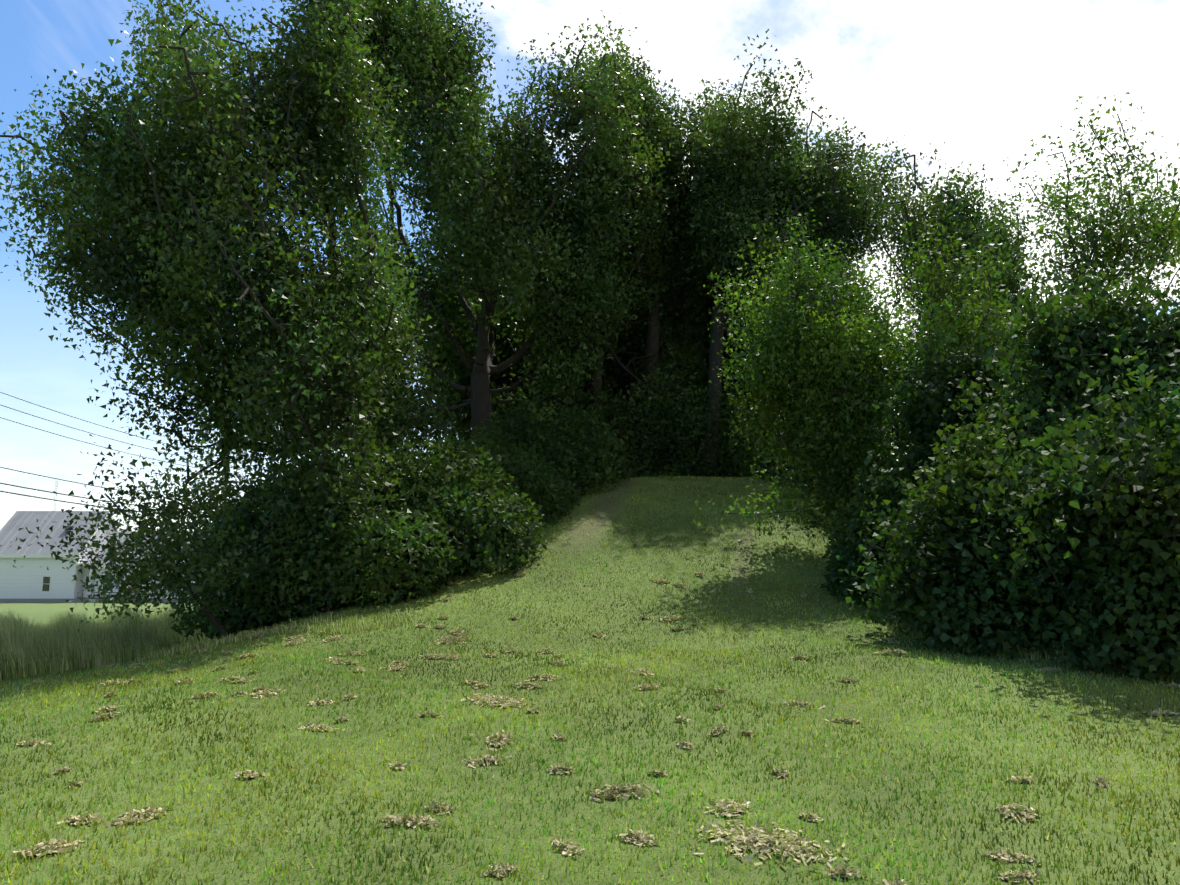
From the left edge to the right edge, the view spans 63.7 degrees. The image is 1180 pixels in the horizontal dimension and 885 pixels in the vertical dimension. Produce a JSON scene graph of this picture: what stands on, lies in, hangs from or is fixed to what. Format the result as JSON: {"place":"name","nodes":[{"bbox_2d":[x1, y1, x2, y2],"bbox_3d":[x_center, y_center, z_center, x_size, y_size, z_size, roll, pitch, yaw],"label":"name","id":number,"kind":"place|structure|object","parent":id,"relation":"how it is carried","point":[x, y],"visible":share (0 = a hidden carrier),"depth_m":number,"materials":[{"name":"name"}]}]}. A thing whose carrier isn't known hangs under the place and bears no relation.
{"place":"outdoors","nodes":[
{"label":"outdoors","id":0,"kind":"place"},
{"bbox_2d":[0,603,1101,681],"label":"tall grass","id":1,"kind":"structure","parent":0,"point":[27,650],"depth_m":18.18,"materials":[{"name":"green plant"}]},
{"bbox_2d":[0,474,1179,884],"bbox_3d":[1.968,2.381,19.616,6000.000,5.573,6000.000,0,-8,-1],"label":"ground","id":2,"kind":"structure","parent":0,"point":[586,539],"depth_m":8.85,"materials":[{"name":"green plant"}]},
{"bbox_2d":[48,475,57,510],"bbox_3d":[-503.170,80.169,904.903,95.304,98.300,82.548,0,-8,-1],"label":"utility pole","id":3,"kind":"object","parent":2,"relation":"on","point":[56,494],"visible":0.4,"depth_m":895.68,"materials":[{"name":"silver metal"}]},
{"bbox_2d":[77,591,136,602],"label":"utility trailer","id":4,"kind":"object","parent":2,"relation":"on","point":[111,597],"visible":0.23,"depth_m":80.86,"materials":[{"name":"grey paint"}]},
{"bbox_2d":[0,511,240,602],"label":"house","id":5,"kind":"structure","parent":2,"relation":"on","point":[27,579],"depth_m":83.66,"materials":[{"name":"white paint"}]},
{"bbox_2d":[0,392,256,516],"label":"power lines","id":6,"kind":"object","parent":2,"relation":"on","point":[72,481],"visible":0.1,"depth_m":47.47,"materials":[{"name":"black metal"}]},
{"bbox_2d":[0,434,294,637],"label":"tree","id":7,"kind":"object","parent":2,"relation":"on","point":[151,563],"visible":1,"depth_m":16.72,"materials":[{"name":"green plant"}]},
{"bbox_2d":[0,0,466,582],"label":"tree","id":8,"kind":"object","parent":2,"relation":"on","point":[292,362],"visible":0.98,"depth_m":20.31,"materials":[{"name":"green plant"}]},
{"bbox_2d":[201,519,288,639],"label":"shrub","id":9,"kind":"object","parent":2,"relation":"on","point":[227,613],"visible":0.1,"depth_m":19.71,"materials":[{"name":"green plant"}]},
{"bbox_2d":[166,466,356,641],"bbox_3d":[-6.903,2.381,21.116,4.377,4.034,4.035,5,-10,-33],"label":"shrub","id":10,"kind":"object","parent":2,"relation":"on","point":[248,517],"visible":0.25,"depth_m":19.67,"materials":[{"name":"green plant"}]},
{"bbox_2d":[240,512,376,625],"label":"shrub","id":11,"kind":"object","parent":2,"relation":"on","point":[283,604],"visible":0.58,"depth_m":18.61,"materials":[{"name":"green plant"}]},
{"bbox_2d":[238,444,459,610],"bbox_3d":[-5.216,1.908,21.139,4.837,3.788,4.484,0,-8,-1],"label":"shrub","id":12,"kind":"object","parent":2,"relation":"on","point":[412,491],"visible":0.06,"depth_m":20.07,"materials":[{"name":"green plant"}]},
{"bbox_2d":[292,508,467,607],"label":"shrub","id":13,"kind":"object","parent":2,"relation":"on","point":[392,578],"visible":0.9,"depth_m":18.26,"materials":[{"name":"green plant"}]},
{"bbox_2d":[350,436,527,575],"bbox_3d":[-3.650,1.562,21.819,4.544,3.338,3.722,0,-8,-1],"label":"shrub","id":14,"kind":"object","parent":2,"relation":"on","point":[486,478],"visible":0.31,"depth_m":20.97,"materials":[{"name":"green plant"}]},
{"bbox_2d":[389,478,551,575],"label":"shrub","id":15,"kind":"object","parent":2,"relation":"on","point":[492,554],"visible":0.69,"depth_m":19.77,"materials":[{"name":"green plant"}]},
{"bbox_2d":[278,0,671,461],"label":"tree","id":16,"kind":"object","parent":2,"relation":"on","point":[487,215],"visible":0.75,"depth_m":29.96,"materials":[{"name":"green plant"}]},
{"bbox_2d":[408,436,570,529],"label":"shrub","id":17,"kind":"object","parent":2,"relation":"on","point":[523,478],"visible":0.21,"depth_m":23.91,"materials":[{"name":"green plant"}]},
{"bbox_2d":[426,365,606,481],"bbox_3d":[-2.752,0.313,35.879,7.561,9.029,6.777,0,-8,-1],"label":"shrub","id":18,"kind":"object","parent":2,"relation":"on","point":[516,450],"depth_m":35.43,"materials":[{"name":"green plant"}]},
{"bbox_2d":[463,456,580,521],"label":"shrub","id":19,"kind":"object","parent":2,"relation":"on","point":[570,504],"visible":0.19,"depth_m":25.15,"materials":[{"name":"green plant"}]},
{"bbox_2d":[461,400,635,509],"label":"shrub","id":20,"kind":"object","parent":2,"relation":"on","point":[607,460],"visible":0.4,"depth_m":27.87,"materials":[{"name":"green plant"}]},
{"bbox_2d":[532,387,657,489],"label":"shrub","id":21,"kind":"object","parent":2,"relation":"on","point":[619,423],"visible":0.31,"depth_m":31.69,"materials":[{"name":"green plant"}]},
{"bbox_2d":[13,568,1179,884],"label":"fallen leaves","id":22,"kind":"object","parent":2,"relation":"on","point":[785,844],"depth_m":7.21,"materials":[{"name":"brown plant"}]},
{"bbox_2d":[549,26,701,454],"bbox_3d":[1.198,-6.155,36.138,5.970,17.766,9.654,0,-8,-1],"label":"tree","id":23,"kind":"object","parent":2,"relation":"on","point":[648,259],"visible":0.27,"depth_m":33.55,"materials":[{"name":"green plant"}]},
{"bbox_2d":[522,209,761,464],"bbox_3d":[1.486,-3.620,41.615,13.698,14.746,12.176,0,-8,-1],"label":"tree","id":24,"kind":"object","parent":2,"relation":"on","point":[625,363],"depth_m":36.03,"materials":[{"name":"green plant"}]},
{"bbox_2d":[601,347,732,477],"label":"shrub","id":25,"kind":"object","parent":2,"relation":"on","point":[627,379],"visible":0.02,"depth_m":35.80,"materials":[{"name":"green plant"}]},
{"bbox_2d":[602,76,757,474],"bbox_3d":[3.724,-5.799,36.786,8.040,15.882,9.262,0,-8,-1],"label":"tree","id":26,"kind":"object","parent":2,"relation":"on","point":[689,310],"visible":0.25,"depth_m":35.14,"materials":[{"name":"green plant"}]},
{"bbox_2d":[620,385,767,479],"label":"shrub","id":27,"kind":"object","parent":2,"relation":"on","point":[689,456],"visible":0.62,"depth_m":31.80,"materials":[{"name":"green plant"}]},
{"bbox_2d":[683,379,848,500],"bbox_3d":[7.073,-0.556,37.299,7.766,6.874,7.145,0,-8,-1],"label":"shrub","id":28,"kind":"object","parent":2,"relation":"on","point":[751,445],"depth_m":34.96,"materials":[{"name":"green plant"}]},
{"bbox_2d":[670,259,893,496],"bbox_3d":[7.140,-3.071,40.623,12.021,13.556,10.902,0,-8,-1],"label":"tree","id":29,"kind":"object","parent":2,"relation":"on","point":[841,314],"depth_m":38.48,"materials":[{"name":"green plant"}]},
{"bbox_2d":[670,29,917,476],"bbox_3d":[7.197,-5.673,34.306,8.766,14.891,9.752,0,-8,-1],"label":"tree","id":30,"kind":"object","parent":2,"relation":"on","point":[749,176],"visible":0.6,"depth_m":31.73,"materials":[{"name":"green plant"}]},
{"bbox_2d":[755,419,864,492],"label":"shrub","id":31,"kind":"object","parent":2,"relation":"on","point":[768,471],"visible":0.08,"depth_m":28.51,"materials":[{"name":"green plant"}]},
{"bbox_2d":[693,209,949,546],"bbox_3d":[5.121,-1.173,21.360,5.730,7.943,4.498,0,-8,-1],"label":"tree","id":32,"kind":"object","parent":2,"relation":"on","point":[831,417],"visible":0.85,"depth_m":20.62,"materials":[{"name":"green plant"}]},
{"bbox_2d":[820,493,910,607],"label":"shrub","id":33,"kind":"object","parent":2,"relation":"on","point":[847,553],"visible":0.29,"depth_m":17.78,"materials":[{"name":"green plant"}]},
{"bbox_2d":[858,415,920,539],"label":"shrub","id":34,"kind":"object","parent":2,"relation":"on","point":[891,434],"depth_m":22.23,"materials":[{"name":"green plant"}]},
{"bbox_2d":[839,327,1052,570],"bbox_3d":[7.104,0.417,18.302,4.642,5.535,4.640,0,-8,-1],"label":"bush","id":35,"kind":"object","parent":2,"relation":"on","point":[948,377],"visible":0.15,"depth_m":18.16,"materials":[{"name":"green plant"}]},
{"bbox_2d":[846,204,1053,467],"bbox_3d":[7.676,-0.906,20.067,4.574,8.063,3.689,0,-8,-1],"label":"tree","id":36,"kind":"object","parent":2,"relation":"on","point":[962,335],"visible":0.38,"depth_m":19.93,"materials":[{"name":"green plant"}]},
{"bbox_2d":[838,135,1066,371],"bbox_3d":[11.109,-3.077,28.565,6.508,12.778,6.210,0,-8,-1],"label":"tree","id":37,"kind":"object","parent":2,"relation":"on","point":[998,235],"visible":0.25,"depth_m":28.25,"materials":[{"name":"green plant"}]},
{"bbox_2d":[835,392,1096,649],"bbox_3d":[6.759,1.244,15.012,4.607,4.061,4.988,7,-10,-39],"label":"bush","id":38,"kind":"object","parent":2,"relation":"on","point":[949,491],"visible":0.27,"depth_m":14.73,"materials":[{"name":"green plant"}]},
{"bbox_2d":[906,502,1081,658],"bbox_3d":[6.319,2.070,14.469,3.021,2.408,2.722,0,-8,-1],"label":"shrub","id":39,"kind":"object","parent":2,"relation":"on","point":[938,628],"visible":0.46,"depth_m":13.70,"materials":[{"name":"green plant"}]},
{"bbox_2d":[943,248,1179,588],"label":"tree","id":40,"kind":"object","parent":2,"relation":"on","point":[1077,331],"visible":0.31,"depth_m":15.28,"materials":[{"name":"green plant"}]},
{"bbox_2d":[968,346,1179,658],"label":"bush","id":41,"kind":"object","parent":2,"relation":"on","point":[1124,470],"visible":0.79,"depth_m":12.37,"materials":[{"name":"green plant"}]},
{"bbox_2d":[999,90,1179,322],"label":"tree","id":42,"kind":"object","parent":2,"relation":"on","point":[1114,236],"visible":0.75,"depth_m":27.60,"materials":[{"name":"green plant"}]},
{"bbox_2d":[1050,519,1179,680],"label":"shrub","id":43,"kind":"object","parent":2,"relation":"on","point":[1139,653],"visible":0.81,"depth_m":11.98,"materials":[{"name":"green plant"}]},
{"bbox_2d":[0,0,1179,530],"label":"sky","id":44,"kind":"structure","parent":0,"point":[984,79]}
]}

